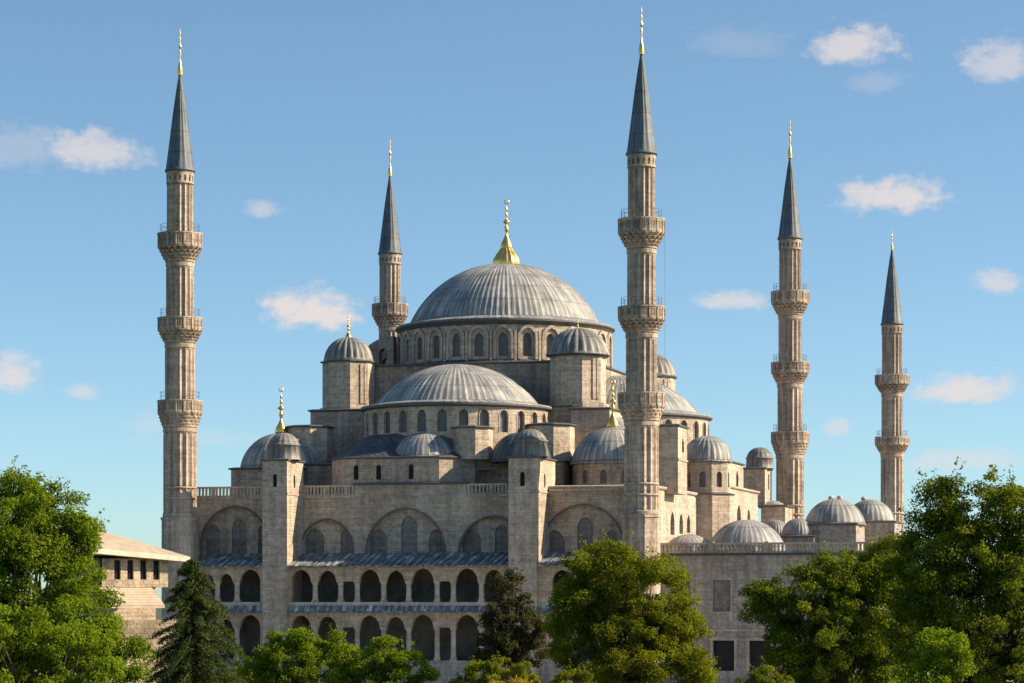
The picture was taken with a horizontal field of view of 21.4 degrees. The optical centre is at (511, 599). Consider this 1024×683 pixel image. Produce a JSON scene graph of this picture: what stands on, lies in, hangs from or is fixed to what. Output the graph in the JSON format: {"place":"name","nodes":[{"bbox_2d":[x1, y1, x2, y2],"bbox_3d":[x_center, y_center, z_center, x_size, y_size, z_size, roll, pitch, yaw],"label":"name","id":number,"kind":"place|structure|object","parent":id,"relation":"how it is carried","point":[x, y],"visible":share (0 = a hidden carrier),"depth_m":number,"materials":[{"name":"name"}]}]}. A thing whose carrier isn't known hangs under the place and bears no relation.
{"place":"outdoors","nodes":[
{"label":"outdoors","id":0,"kind":"place"},
{"bbox_2d":[7,525,189,682],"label":"house","id":1,"kind":"structure","parent":0,"point":[137,571],"depth_m":226.07,"materials":[{"name":"beige stone"}]},
{"bbox_2d":[0,0,1023,602],"label":"sky","id":2,"kind":"structure","parent":0,"point":[906,117],"materials":[{"name":"blue"}]},
{"bbox_2d":[23,603,1023,649],"bbox_3d":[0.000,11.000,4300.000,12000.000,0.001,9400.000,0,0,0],"label":"ground","id":3,"kind":"structure","parent":0,"point":[158,613],"depth_m":1926.14,"materials":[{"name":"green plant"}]},
{"bbox_2d":[0,595,152,682],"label":"broadleaf tree","id":4,"kind":"object","parent":3,"relation":"on","point":[43,643],"visible":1,"depth_m":111.33,"materials":[{"name":"green plant"}]},
{"bbox_2d":[0,455,156,673],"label":"broadleaf tree","id":5,"kind":"object","parent":3,"relation":"on","point":[35,539],"visible":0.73,"depth_m":128.95,"materials":[{"name":"green plant"}]},
{"bbox_2d":[143,558,248,682],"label":"conifer","id":6,"kind":"object","parent":3,"relation":"on","point":[197,627],"visible":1,"depth_m":210.99,"materials":[{"name":"green plant"}]},
{"bbox_2d":[217,656,286,682],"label":"shrub","id":7,"kind":"object","parent":3,"relation":"on","point":[249,677],"visible":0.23,"depth_m":238.82,"materials":[{"name":"green plant"}]},
{"bbox_2d":[235,620,352,682],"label":"shrub","id":8,"kind":"object","parent":3,"relation":"on","point":[310,651],"visible":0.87,"depth_m":203.98,"materials":[{"name":"green plant"}]},
{"bbox_2d":[325,635,441,682],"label":"shrub","id":9,"kind":"object","parent":3,"relation":"on","point":[380,666],"visible":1,"depth_m":199.35,"materials":[{"name":"green plant"}]},
{"bbox_2d":[448,651,542,682],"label":"shrub","id":10,"kind":"object","parent":3,"relation":"on","point":[492,669],"visible":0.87,"depth_m":179.19,"materials":[{"name":"green plant"}]},
{"bbox_2d":[487,674,534,682],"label":"shrub","id":11,"kind":"object","parent":3,"relation":"on","point":[520,680],"visible":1,"depth_m":160.00,"materials":[{"name":"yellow plant"}]},
{"bbox_2d":[471,564,555,680],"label":"conifer tree","id":12,"kind":"object","parent":3,"relation":"on","point":[506,640],"visible":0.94,"depth_m":284.07,"materials":[{"name":"green plant"}]},
{"bbox_2d":[547,659,597,682],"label":"shrub","id":13,"kind":"object","parent":3,"relation":"on","point":[575,675],"visible":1,"depth_m":179.75,"materials":[{"name":"green plant"}]},
{"bbox_2d":[540,529,721,682],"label":"broadleaf tree","id":14,"kind":"object","parent":3,"relation":"on","point":[646,626],"visible":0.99,"depth_m":198.59,"materials":[{"name":"green plant"}]},
{"bbox_2d":[731,655,794,682],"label":"shrub","id":15,"kind":"object","parent":3,"relation":"on","point":[762,675],"visible":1,"depth_m":179.44,"materials":[{"name":"green plant"}]},
{"bbox_2d":[732,527,922,682],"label":"broadleaf tree","id":16,"kind":"object","parent":3,"relation":"on","point":[813,655],"visible":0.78,"depth_m":183.62,"materials":[{"name":"green plant"}]},
{"bbox_2d":[895,626,978,682],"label":"broadleaf tree","id":17,"kind":"object","parent":3,"relation":"on","point":[932,661],"visible":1,"depth_m":104.53,"materials":[{"name":"green plant"}]},
{"bbox_2d":[875,456,1023,682],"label":"broadleaf tree","id":18,"kind":"object","parent":3,"relation":"on","point":[944,577],"visible":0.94,"depth_m":148.66,"materials":[{"name":"green plant"}]},
{"bbox_2d":[855,496,902,552],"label":"domed pavilion","id":19,"kind":"structure","parent":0,"point":[877,515],"depth_m":384.74,"materials":[{"name":"metal"}]},
{"label":"pavement","id":20,"kind":"structure","parent":0,"visible":0},
{"bbox_2d":[157,33,202,658],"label":"minaret","id":21,"kind":"object","parent":20,"relation":"on","point":[179,330],"visible":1,"depth_m":333.50,"materials":[{"name":"stone"}]},
{"bbox_2d":[372,142,407,363],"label":"minaret","id":22,"kind":"object","parent":20,"relation":"on","point":[389,312],"visible":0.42,"depth_m":413.75,"materials":[{"name":"stone"}]},
{"bbox_2d":[197,200,794,682],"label":"mosque","id":23,"kind":"structure","parent":20,"relation":"on","point":[443,464],"depth_m":333.60,"materials":[{"name":"stone"}]},
{"bbox_2d":[618,6,665,682],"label":"minaret","id":24,"kind":"object","parent":20,"relation":"on","point":[641,313],"visible":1,"depth_m":317.81,"materials":[{"name":"stone"}]},
{"bbox_2d":[765,520,784,534],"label":"domed pavilion","id":25,"kind":"structure","parent":20,"relation":"on","point":[777,526],"depth_m":364.63,"materials":[{"name":"metal"}]},
{"bbox_2d":[660,520,891,682],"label":"annex","id":26,"kind":"object","parent":20,"relation":"on","point":[726,563],"visible":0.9,"depth_m":321.57,"materials":[{"name":"stone"}]},
{"bbox_2d":[806,495,866,550],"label":"domed pavilion","id":27,"kind":"structure","parent":26,"relation":"on","point":[832,519],"depth_m":348.70,"materials":[{"name":"metal"}]},
{"bbox_2d":[771,123,808,518],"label":"minaret","id":28,"kind":"object","parent":20,"relation":"on","point":[789,370],"visible":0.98,"depth_m":396.36,"materials":[{"name":"stone"}]},
{"bbox_2d":[779,519,817,550],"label":"domed pavilion","id":29,"kind":"structure","parent":20,"relation":"on","point":[796,530],"depth_m":348.16,"materials":[{"name":"metal"}]},
{"bbox_2d":[875,235,908,534],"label":"minaret","id":30,"kind":"object","parent":20,"relation":"on","point":[891,384],"visible":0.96,"depth_m":476.51,"materials":[{"name":"stone"}]}
]}

